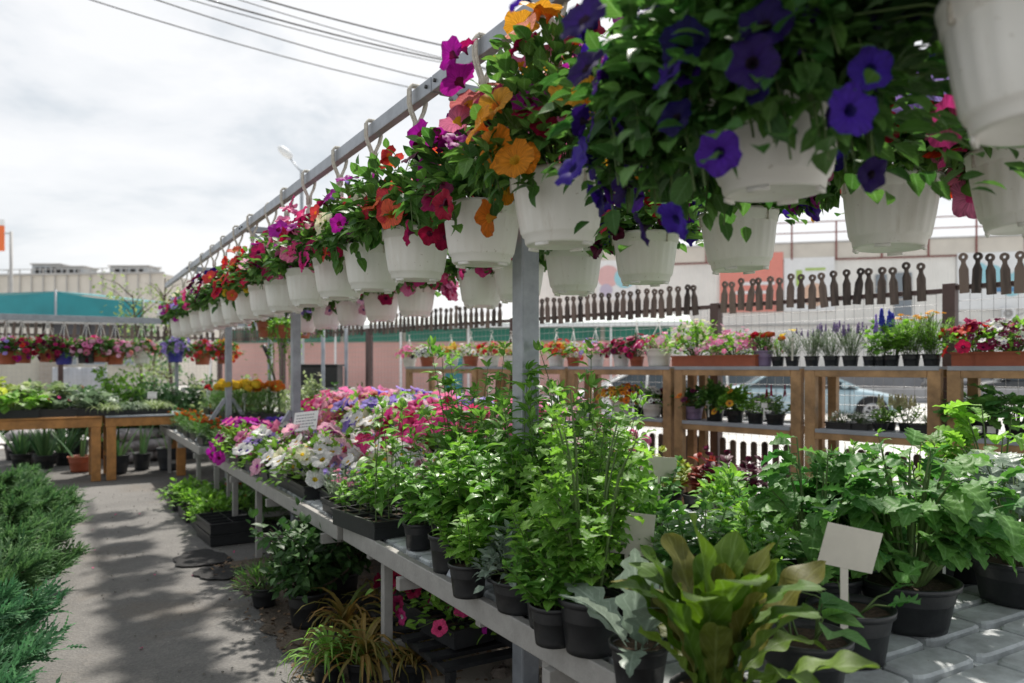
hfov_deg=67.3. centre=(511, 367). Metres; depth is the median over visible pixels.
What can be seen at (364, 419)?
petunia tray
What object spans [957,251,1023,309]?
billboard
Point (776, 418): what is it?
flower pot
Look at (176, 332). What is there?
hanging pot
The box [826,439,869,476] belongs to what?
potted plant
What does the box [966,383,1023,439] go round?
potted plant
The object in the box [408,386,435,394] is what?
petunia tray
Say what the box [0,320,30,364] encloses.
flower basket
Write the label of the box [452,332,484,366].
flower pot
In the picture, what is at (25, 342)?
flower basket
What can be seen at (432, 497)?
potted basil
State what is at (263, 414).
marigold tray
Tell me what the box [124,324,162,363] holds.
flower basket
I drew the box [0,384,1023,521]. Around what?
ground
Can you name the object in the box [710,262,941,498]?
fence
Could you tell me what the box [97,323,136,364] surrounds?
flower basket
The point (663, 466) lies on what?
plant label
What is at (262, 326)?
hanging pot
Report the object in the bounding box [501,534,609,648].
leafy herb
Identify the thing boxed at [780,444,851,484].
potted plant
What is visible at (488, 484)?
leafy herb
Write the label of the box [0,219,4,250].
orange sign
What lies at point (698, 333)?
flower trough
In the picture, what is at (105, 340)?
flower basket
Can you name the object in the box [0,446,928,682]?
yard asphalt
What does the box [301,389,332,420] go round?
petunia tray
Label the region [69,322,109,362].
flower basket
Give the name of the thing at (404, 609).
petunia tray
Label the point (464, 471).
potted basil
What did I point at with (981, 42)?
hanging pot
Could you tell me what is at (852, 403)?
parked car
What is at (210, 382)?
rose bush
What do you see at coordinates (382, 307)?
hanging pot
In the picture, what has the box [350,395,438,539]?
potted plant
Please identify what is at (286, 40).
power cable
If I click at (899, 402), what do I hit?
flower pot
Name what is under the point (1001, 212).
hanging pot
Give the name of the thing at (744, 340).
flower trough
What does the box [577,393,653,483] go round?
leafy herb
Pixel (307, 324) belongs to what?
hanging pot
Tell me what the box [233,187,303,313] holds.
hanging pot
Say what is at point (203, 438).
marigold tray
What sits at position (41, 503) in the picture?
juniper
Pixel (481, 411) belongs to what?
tall pepper
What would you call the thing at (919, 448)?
potted plant
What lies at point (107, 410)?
grass tray
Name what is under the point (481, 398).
petunia tray
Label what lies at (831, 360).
flower pot
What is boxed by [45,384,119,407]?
seedling tray
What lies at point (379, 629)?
sedge pot
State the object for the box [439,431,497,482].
potted basil
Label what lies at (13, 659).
juniper
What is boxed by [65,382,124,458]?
rose bush
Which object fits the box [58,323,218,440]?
fence
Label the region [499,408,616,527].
leafy herb
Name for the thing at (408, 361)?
flower pot
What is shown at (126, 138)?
sky
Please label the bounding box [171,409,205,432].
marigold tray
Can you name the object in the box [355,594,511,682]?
rack
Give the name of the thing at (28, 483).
juniper
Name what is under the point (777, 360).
flower pot
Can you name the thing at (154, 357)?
young tree
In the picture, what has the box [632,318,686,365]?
flower pot
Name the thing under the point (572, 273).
hanging pot
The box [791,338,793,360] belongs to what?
plant label
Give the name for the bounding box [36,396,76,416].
seedling tray
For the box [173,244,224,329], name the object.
hanging pot
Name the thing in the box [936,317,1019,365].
flower trough
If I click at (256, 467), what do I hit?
petunia tray
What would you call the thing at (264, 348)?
plant stake
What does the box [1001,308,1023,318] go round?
air conditioner
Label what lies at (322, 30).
power cable
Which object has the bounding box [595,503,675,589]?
potted herb
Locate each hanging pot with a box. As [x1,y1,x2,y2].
[156,274,191,337]
[162,261,202,334]
[165,253,214,332]
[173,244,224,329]
[186,235,237,327]
[197,225,251,324]
[202,214,266,320]
[218,202,284,317]
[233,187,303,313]
[244,317,289,347]
[248,169,328,308]
[274,146,360,301]
[276,329,324,344]
[283,307,315,332]
[303,118,447,293]
[303,306,339,329]
[321,83,473,283]
[324,299,366,325]
[359,292,397,322]
[380,274,459,317]
[381,32,518,269]
[439,0,640,251]
[440,252,500,308]
[459,258,545,303]
[509,0,1023,251]
[539,239,614,296]
[589,189,703,286]
[650,187,821,274]
[772,75,971,255]
[826,0,1023,148]
[887,94,1023,237]
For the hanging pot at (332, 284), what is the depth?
3.90 m
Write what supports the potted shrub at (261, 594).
on the soil strip
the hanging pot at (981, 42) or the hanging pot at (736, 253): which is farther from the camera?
the hanging pot at (736, 253)
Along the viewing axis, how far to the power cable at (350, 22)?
17.59 m
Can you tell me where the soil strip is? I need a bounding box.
[222,556,425,682]
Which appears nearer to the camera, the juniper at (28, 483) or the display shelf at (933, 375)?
the display shelf at (933, 375)
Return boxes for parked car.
[552,375,698,412]
[686,375,754,416]
[726,376,903,422]
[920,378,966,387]
[982,378,1023,387]
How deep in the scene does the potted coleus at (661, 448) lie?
4.86 m
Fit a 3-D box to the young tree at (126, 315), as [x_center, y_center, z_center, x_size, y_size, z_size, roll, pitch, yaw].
[-9.282,-0.402,19.061,2.100,3.810,1.660,0,0,-31]
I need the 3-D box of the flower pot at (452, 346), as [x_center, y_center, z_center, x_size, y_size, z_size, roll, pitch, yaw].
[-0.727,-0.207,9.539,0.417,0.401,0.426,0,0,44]
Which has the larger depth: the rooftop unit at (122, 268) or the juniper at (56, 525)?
the rooftop unit at (122, 268)
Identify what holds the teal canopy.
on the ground
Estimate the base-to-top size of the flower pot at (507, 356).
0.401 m
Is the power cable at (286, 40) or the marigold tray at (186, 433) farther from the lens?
the power cable at (286, 40)
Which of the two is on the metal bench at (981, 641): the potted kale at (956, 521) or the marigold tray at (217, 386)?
the potted kale at (956, 521)
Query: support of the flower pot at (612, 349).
on the display shelf at (665, 422)
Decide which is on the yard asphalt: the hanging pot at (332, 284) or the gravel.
the gravel
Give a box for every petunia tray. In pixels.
[206,416,251,458]
[209,416,272,467]
[224,419,280,471]
[228,421,316,480]
[249,422,351,489]
[260,433,375,499]
[265,414,289,426]
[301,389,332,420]
[303,417,338,438]
[305,422,371,437]
[311,425,377,469]
[312,384,370,423]
[317,389,390,433]
[328,432,394,485]
[330,387,411,433]
[340,438,441,494]
[349,395,430,436]
[364,385,391,394]
[365,571,429,595]
[375,393,469,451]
[389,389,422,394]
[391,387,435,404]
[393,386,428,398]
[393,587,453,626]
[401,402,502,460]
[406,594,493,649]
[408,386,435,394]
[419,391,478,434]
[431,390,456,397]
[435,395,496,447]
[474,398,555,450]
[477,627,511,647]
[544,396,613,448]
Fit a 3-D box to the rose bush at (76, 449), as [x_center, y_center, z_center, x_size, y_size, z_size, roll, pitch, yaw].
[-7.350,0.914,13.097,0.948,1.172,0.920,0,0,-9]
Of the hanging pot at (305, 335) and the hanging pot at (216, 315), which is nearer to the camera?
the hanging pot at (216, 315)
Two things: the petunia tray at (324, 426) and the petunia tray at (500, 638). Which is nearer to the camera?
the petunia tray at (500, 638)
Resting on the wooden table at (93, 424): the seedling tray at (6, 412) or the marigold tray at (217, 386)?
the seedling tray at (6, 412)
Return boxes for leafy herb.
[391,458,452,550]
[413,374,491,495]
[427,490,522,599]
[428,426,532,534]
[458,441,558,573]
[482,368,560,471]
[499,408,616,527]
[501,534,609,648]
[502,480,598,628]
[505,372,585,464]
[519,416,596,538]
[564,427,611,516]
[577,389,651,512]
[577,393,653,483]
[580,494,658,588]
[646,489,753,587]
[684,501,800,591]
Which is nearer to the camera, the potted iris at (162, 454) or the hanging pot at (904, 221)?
the hanging pot at (904, 221)
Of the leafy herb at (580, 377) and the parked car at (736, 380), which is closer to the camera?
the leafy herb at (580, 377)
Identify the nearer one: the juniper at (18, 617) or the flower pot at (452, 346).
the juniper at (18, 617)
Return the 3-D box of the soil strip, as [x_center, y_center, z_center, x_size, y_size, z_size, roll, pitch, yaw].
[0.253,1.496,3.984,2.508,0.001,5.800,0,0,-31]
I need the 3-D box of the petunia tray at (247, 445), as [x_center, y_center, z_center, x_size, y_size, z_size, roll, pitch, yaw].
[-1.778,0.628,5.923,0.692,0.432,0.814,0,0,17]
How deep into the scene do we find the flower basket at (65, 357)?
12.07 m
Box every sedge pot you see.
[274,625,375,682]
[289,612,420,682]
[294,581,380,660]
[327,579,393,637]
[339,603,450,677]
[374,631,456,682]
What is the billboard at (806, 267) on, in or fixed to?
attached to the market building at (937, 258)
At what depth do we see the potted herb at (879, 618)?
2.12 m
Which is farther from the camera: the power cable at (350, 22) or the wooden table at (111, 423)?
the power cable at (350, 22)
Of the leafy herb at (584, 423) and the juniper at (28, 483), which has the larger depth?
the juniper at (28, 483)
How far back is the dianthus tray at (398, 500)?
4.58 m
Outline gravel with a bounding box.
[89,490,306,678]
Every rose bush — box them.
[0,378,34,459]
[57,387,104,454]
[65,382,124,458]
[91,364,156,440]
[113,373,151,427]
[125,376,192,438]
[148,378,203,410]
[171,373,218,417]
[189,374,257,415]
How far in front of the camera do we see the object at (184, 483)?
8.21 m
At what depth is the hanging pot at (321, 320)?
7.03 m
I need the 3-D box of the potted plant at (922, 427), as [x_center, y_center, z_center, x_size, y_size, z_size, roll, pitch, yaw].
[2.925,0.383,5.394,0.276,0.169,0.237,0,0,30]
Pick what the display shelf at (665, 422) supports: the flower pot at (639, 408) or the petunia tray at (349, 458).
the flower pot at (639, 408)
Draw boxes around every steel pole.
[268,317,270,408]
[321,330,324,395]
[344,328,347,391]
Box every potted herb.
[470,519,534,615]
[559,548,677,682]
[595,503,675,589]
[603,538,667,616]
[623,487,687,531]
[633,453,684,525]
[636,470,663,525]
[689,461,749,539]
[689,465,754,517]
[701,487,788,558]
[709,472,762,526]
[763,592,869,682]
[772,560,928,669]
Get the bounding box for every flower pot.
[395,335,423,366]
[411,344,440,366]
[434,334,463,366]
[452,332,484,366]
[471,330,501,366]
[492,331,511,363]
[539,329,573,365]
[555,326,589,365]
[576,325,610,365]
[596,383,642,414]
[600,338,635,365]
[618,319,651,365]
[628,381,652,415]
[630,386,662,416]
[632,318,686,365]
[651,388,662,416]
[667,385,707,419]
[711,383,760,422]
[744,392,770,423]
[750,331,779,365]
[758,385,789,424]
[763,336,794,365]
[777,329,805,365]
[790,323,832,365]
[809,328,852,365]
[824,409,856,429]
[830,320,872,365]
[847,410,876,430]
[859,333,884,365]
[863,308,916,365]
[864,320,892,365]
[870,406,893,430]
[875,393,905,429]
[881,313,939,365]
[891,393,925,430]
[903,310,954,365]
[953,542,987,584]
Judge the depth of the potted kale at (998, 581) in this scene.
2.65 m
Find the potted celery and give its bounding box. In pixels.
[520,386,656,658]
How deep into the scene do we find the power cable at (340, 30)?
17.46 m
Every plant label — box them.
[147,392,156,401]
[294,410,318,439]
[607,512,655,558]
[643,456,676,499]
[761,403,767,419]
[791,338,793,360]
[817,522,882,628]
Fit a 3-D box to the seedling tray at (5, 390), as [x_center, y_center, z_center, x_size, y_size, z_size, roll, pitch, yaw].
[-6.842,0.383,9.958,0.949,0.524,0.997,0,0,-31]
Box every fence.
[0,321,57,445]
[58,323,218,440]
[217,327,278,407]
[279,325,364,412]
[365,303,509,405]
[510,284,709,491]
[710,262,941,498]
[942,251,1023,455]
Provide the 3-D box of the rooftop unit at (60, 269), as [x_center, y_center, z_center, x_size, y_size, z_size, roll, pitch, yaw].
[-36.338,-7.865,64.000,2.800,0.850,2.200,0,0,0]
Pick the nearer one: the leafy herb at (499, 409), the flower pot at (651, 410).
the leafy herb at (499, 409)
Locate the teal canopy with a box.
[0,289,162,317]
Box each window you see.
[68,357,76,365]
[83,362,106,365]
[112,359,134,365]
[876,274,886,292]
[894,272,911,316]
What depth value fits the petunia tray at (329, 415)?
6.68 m
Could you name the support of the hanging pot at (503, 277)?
hanging from the plant gantry
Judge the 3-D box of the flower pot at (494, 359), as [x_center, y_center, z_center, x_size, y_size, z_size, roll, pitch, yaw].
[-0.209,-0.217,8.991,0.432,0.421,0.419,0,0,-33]
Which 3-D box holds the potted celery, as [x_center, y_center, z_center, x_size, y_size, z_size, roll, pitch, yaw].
[0.229,0.439,2.257,0.387,0.770,0.392,0,0,8]
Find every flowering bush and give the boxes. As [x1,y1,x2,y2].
[274,387,305,412]
[283,371,332,409]
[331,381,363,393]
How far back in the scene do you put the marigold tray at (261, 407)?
9.52 m
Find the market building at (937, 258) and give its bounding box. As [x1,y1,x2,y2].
[539,216,1023,387]
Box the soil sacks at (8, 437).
[5,429,56,463]
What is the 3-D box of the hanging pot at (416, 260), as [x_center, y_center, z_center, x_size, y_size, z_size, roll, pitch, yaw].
[-0.390,-0.749,3.129,0.698,0.801,0.634,0,2,-31]
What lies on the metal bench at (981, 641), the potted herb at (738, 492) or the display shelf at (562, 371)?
the potted herb at (738, 492)
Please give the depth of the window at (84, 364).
28.71 m
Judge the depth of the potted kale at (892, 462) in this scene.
2.95 m
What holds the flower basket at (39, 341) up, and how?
hanging from the hanging rail
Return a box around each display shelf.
[405,367,501,394]
[478,366,592,434]
[568,366,696,491]
[674,366,824,503]
[804,366,946,478]
[947,366,1023,472]
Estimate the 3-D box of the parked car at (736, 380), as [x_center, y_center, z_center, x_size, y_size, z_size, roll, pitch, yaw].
[6.585,0.782,25.159,2.122,1.570,4.391,0,0,-19]
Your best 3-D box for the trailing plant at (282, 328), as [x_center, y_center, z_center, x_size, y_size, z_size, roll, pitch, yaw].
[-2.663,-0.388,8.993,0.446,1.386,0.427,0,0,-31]
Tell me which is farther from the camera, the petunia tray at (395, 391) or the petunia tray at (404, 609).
the petunia tray at (395, 391)
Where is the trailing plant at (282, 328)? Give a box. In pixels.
[265,317,302,389]
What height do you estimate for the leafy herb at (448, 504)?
0.587 m
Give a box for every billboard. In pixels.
[596,260,635,299]
[720,252,782,311]
[784,257,834,310]
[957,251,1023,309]
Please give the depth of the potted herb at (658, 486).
3.52 m
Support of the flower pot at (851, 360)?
on the display shelf at (933, 375)
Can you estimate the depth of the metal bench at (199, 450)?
9.40 m
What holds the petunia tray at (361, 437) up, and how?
on the metal bench at (280, 496)
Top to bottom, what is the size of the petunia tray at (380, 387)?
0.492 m
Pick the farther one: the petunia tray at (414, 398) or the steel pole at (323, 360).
the steel pole at (323, 360)
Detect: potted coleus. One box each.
[647,445,666,456]
[660,459,691,502]
[682,452,720,511]
[701,444,753,510]
[719,455,767,501]
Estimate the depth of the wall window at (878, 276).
54.23 m
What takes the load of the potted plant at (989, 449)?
on the metal bench at (981, 641)
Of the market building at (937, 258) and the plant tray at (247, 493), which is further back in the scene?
the market building at (937, 258)
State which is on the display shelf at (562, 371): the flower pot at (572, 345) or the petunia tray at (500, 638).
the flower pot at (572, 345)
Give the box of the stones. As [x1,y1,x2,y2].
[489,658,511,678]
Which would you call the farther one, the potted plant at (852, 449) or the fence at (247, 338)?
the fence at (247, 338)
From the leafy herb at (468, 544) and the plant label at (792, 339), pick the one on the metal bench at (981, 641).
the leafy herb at (468, 544)
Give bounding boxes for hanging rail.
[0,313,256,394]
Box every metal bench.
[160,425,242,487]
[215,458,428,557]
[343,500,1023,682]
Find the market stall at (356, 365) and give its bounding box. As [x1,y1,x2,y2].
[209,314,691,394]
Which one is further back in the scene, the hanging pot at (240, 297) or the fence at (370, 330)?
the fence at (370, 330)
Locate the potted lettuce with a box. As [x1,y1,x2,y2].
[609,513,879,682]
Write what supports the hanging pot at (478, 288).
hanging from the plant gantry
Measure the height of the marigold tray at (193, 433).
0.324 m
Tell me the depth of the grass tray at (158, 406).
10.68 m
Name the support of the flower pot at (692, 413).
on the display shelf at (704, 426)
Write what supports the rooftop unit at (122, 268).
on the beige building at (78, 282)
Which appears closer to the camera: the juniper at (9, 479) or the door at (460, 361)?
the juniper at (9, 479)
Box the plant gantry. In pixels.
[165,0,586,682]
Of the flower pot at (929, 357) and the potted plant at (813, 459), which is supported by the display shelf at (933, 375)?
the flower pot at (929, 357)
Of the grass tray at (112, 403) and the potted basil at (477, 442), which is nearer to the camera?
the potted basil at (477, 442)
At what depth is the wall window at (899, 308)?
53.90 m
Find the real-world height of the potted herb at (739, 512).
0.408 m
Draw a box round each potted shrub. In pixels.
[218,552,280,607]
[245,495,364,629]
[280,499,371,606]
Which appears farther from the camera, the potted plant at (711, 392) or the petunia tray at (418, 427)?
the potted plant at (711, 392)
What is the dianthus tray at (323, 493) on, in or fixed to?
on the metal bench at (280, 496)
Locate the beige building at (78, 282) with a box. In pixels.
[0,267,223,385]
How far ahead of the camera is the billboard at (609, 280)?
58.48 m
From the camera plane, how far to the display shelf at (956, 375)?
5.06 m
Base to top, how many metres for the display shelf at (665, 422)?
1.506 m
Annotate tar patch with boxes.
[172,548,231,565]
[192,565,245,578]
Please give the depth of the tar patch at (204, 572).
5.58 m
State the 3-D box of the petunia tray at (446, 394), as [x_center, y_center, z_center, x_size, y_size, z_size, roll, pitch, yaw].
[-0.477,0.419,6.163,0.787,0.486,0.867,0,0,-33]
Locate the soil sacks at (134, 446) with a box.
[102,428,142,462]
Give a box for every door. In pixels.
[39,361,67,390]
[445,356,462,392]
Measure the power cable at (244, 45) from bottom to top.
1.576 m
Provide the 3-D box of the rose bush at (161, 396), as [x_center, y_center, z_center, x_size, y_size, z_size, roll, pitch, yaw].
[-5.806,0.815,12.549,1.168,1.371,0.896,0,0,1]
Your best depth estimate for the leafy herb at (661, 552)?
2.41 m
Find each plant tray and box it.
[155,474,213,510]
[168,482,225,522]
[182,493,250,530]
[195,509,254,534]
[195,524,254,546]
[211,478,263,501]
[211,486,279,511]
[241,495,289,532]
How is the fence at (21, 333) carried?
on the yard asphalt
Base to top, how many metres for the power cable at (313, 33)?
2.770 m
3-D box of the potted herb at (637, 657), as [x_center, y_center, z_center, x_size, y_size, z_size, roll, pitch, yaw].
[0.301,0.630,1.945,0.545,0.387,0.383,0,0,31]
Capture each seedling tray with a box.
[0,376,19,408]
[0,387,53,418]
[4,381,77,409]
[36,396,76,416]
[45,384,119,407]
[71,396,101,415]
[330,460,403,530]
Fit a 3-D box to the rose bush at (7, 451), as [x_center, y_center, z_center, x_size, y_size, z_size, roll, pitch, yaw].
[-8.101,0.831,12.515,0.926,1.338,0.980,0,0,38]
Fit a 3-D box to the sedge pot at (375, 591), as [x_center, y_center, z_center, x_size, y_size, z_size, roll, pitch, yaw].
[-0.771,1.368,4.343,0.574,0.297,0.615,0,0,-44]
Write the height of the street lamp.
9.274 m
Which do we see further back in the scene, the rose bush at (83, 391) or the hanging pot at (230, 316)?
the rose bush at (83, 391)
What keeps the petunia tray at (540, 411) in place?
on the display step
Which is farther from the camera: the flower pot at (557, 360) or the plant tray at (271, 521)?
the flower pot at (557, 360)
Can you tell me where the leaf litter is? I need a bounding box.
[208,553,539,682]
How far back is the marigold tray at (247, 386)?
8.86 m
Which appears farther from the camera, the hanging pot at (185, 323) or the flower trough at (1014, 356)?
the hanging pot at (185, 323)
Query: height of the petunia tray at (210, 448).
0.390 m
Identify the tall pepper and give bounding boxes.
[418,335,511,465]
[442,360,541,474]
[476,360,600,512]
[522,338,630,512]
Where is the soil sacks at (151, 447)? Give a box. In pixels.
[142,427,158,459]
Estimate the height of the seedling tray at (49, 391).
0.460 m
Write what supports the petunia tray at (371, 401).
on the display step
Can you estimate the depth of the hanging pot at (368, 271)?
3.48 m
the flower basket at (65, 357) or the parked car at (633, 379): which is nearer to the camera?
the flower basket at (65, 357)
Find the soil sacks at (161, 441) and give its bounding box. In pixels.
[154,429,167,459]
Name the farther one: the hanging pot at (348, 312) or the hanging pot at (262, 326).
the hanging pot at (262, 326)
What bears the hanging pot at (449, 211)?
hanging from the plant gantry
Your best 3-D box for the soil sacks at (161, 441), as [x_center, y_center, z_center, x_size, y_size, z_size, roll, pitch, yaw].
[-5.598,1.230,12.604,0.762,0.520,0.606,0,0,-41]
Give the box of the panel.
[52,367,106,392]
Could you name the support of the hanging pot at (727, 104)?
hanging from the plant gantry
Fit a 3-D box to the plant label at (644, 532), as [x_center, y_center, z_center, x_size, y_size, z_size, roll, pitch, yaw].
[0.367,0.611,2.417,0.168,0.327,0.011,0,0,6]
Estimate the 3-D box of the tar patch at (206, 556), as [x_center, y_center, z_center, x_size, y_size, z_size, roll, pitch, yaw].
[-2.444,1.490,6.031,0.412,0.001,0.572,0,0,-31]
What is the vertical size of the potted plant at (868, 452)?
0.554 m
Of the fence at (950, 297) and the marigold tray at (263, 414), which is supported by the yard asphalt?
the fence at (950, 297)
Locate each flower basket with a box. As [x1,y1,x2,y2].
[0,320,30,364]
[3,321,41,362]
[24,321,67,361]
[37,322,88,364]
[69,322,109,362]
[79,323,124,361]
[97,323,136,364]
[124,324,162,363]
[152,335,193,361]
[186,332,224,364]
[206,332,245,363]
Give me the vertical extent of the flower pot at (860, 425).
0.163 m
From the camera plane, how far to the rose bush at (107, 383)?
12.31 m
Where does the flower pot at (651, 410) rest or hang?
on the display shelf at (665, 422)
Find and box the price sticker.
[987,426,995,433]
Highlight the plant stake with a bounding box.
[261,344,280,411]
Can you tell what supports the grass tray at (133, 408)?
on the wooden table at (111, 423)
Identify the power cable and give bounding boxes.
[91,0,413,88]
[156,0,427,78]
[191,0,485,70]
[208,0,485,68]
[240,0,485,67]
[263,0,440,45]
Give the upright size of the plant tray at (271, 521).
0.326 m
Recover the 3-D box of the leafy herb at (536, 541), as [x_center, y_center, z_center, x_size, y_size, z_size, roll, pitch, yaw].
[0.079,0.587,2.408,0.329,0.475,0.391,0,0,-33]
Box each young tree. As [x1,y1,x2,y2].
[88,271,171,384]
[124,303,193,401]
[143,275,181,394]
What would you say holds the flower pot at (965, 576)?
on the metal bench at (981, 641)
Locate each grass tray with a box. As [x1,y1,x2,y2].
[85,402,122,415]
[106,401,123,408]
[117,401,154,414]
[139,399,169,407]
[140,400,174,413]
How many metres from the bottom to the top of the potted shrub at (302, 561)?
0.713 m
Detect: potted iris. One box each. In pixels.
[0,430,41,467]
[23,428,67,468]
[41,428,88,465]
[56,427,88,471]
[101,426,138,473]
[119,426,152,469]
[151,432,175,469]
[186,448,195,458]
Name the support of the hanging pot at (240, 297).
hanging from the plant gantry
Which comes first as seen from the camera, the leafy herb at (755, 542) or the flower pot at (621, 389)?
the leafy herb at (755, 542)
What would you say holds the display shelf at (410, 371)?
on the yard asphalt
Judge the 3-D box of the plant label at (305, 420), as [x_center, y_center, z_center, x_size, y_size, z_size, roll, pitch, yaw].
[-1.552,0.570,5.785,0.215,0.490,0.069,0,0,14]
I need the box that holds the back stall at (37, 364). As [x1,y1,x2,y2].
[0,320,156,399]
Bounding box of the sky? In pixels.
[0,0,984,327]
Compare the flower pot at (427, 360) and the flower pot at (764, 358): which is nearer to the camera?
the flower pot at (764, 358)
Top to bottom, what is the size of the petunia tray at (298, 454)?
0.401 m
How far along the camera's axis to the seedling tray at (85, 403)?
10.19 m
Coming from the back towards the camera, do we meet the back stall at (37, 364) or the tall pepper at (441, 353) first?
the back stall at (37, 364)
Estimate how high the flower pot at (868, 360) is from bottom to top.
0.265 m
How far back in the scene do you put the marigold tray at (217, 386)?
9.27 m
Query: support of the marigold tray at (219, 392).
on the display step
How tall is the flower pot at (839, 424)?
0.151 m
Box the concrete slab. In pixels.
[420,630,541,682]
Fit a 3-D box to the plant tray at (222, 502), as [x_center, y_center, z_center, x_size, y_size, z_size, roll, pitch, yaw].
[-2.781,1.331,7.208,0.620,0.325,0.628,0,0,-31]
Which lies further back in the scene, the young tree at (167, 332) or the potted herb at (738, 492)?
the young tree at (167, 332)
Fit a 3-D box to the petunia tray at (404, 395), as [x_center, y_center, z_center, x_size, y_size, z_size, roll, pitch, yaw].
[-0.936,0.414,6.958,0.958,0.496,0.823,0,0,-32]
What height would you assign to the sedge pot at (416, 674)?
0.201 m
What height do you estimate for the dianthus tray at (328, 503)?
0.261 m
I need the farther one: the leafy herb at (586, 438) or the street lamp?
the street lamp
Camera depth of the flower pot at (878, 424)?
5.62 m
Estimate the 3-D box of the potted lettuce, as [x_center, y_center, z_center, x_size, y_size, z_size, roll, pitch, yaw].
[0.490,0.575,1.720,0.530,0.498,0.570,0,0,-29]
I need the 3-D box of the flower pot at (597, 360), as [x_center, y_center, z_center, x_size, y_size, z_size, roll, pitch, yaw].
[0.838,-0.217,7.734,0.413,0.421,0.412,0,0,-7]
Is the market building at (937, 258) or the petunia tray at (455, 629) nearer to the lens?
the petunia tray at (455, 629)
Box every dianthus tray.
[318,461,370,501]
[320,467,373,514]
[386,463,432,502]
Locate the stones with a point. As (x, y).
(500, 672)
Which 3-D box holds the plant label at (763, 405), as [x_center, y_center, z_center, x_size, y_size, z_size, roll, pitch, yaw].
[2.045,0.359,6.233,0.052,0.141,0.008,0,0,-6]
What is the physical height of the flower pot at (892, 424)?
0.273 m
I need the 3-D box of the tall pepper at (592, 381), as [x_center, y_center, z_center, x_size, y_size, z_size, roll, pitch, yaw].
[0.264,0.347,3.095,0.456,0.953,0.417,0,0,-16]
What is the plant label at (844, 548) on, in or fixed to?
in the potted herb at (879, 618)
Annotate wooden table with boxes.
[0,416,101,481]
[102,411,185,480]
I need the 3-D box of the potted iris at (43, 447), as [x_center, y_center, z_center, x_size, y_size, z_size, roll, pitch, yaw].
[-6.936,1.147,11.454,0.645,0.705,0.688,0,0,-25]
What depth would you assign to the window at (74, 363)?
28.43 m
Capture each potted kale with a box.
[734,432,921,619]
[776,427,1023,636]
[874,446,1018,576]
[915,400,1023,541]
[934,450,1023,608]
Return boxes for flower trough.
[659,319,737,365]
[694,329,783,365]
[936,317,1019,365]
[965,315,1023,365]
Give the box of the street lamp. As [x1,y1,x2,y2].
[277,146,328,363]
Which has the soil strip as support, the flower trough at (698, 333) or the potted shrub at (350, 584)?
the potted shrub at (350, 584)
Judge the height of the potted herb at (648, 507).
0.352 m
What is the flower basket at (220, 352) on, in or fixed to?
hanging from the hanging rail
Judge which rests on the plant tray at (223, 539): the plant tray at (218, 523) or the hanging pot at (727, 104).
the plant tray at (218, 523)
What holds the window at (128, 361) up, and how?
in the back stall at (37, 364)
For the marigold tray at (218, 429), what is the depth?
7.69 m
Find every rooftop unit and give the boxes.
[30,263,69,272]
[50,266,98,272]
[108,265,161,271]
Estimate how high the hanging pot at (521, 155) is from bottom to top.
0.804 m
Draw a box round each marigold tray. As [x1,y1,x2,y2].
[167,408,196,428]
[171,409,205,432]
[174,411,212,437]
[181,414,222,441]
[191,418,228,445]
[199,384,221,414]
[204,379,241,416]
[205,421,234,452]
[210,379,250,418]
[221,380,260,417]
[241,379,277,412]
[252,380,289,420]
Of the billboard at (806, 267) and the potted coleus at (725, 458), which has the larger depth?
the billboard at (806, 267)
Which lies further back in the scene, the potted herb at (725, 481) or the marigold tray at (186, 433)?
the marigold tray at (186, 433)
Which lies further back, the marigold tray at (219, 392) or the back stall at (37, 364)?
the back stall at (37, 364)
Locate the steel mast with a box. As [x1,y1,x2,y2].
[2,231,12,332]
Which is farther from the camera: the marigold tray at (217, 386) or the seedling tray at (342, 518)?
the marigold tray at (217, 386)
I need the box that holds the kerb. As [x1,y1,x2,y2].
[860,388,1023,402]
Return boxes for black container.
[301,364,344,397]
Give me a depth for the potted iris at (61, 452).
11.73 m
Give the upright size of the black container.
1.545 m
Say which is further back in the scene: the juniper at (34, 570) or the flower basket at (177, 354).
the flower basket at (177, 354)
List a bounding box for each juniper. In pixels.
[0,462,52,495]
[0,467,69,522]
[0,483,94,535]
[0,498,94,574]
[0,525,81,601]
[0,570,77,668]
[0,615,86,682]
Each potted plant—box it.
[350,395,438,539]
[621,429,658,476]
[692,378,736,420]
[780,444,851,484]
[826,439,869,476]
[859,428,917,497]
[898,445,1023,539]
[908,412,946,433]
[911,439,950,495]
[933,390,1007,429]
[964,392,1021,437]
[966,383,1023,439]
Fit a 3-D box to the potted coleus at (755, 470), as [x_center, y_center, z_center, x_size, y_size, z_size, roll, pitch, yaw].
[1.411,0.704,4.691,0.297,0.352,0.278,0,0,37]
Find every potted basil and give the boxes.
[398,453,485,573]
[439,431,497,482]
[457,434,539,582]
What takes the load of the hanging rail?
on the yard asphalt
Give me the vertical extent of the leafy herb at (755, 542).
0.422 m
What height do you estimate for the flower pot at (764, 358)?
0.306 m
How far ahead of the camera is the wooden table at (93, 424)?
10.00 m
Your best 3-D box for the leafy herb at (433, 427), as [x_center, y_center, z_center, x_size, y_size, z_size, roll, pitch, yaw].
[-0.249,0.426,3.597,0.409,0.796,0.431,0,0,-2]

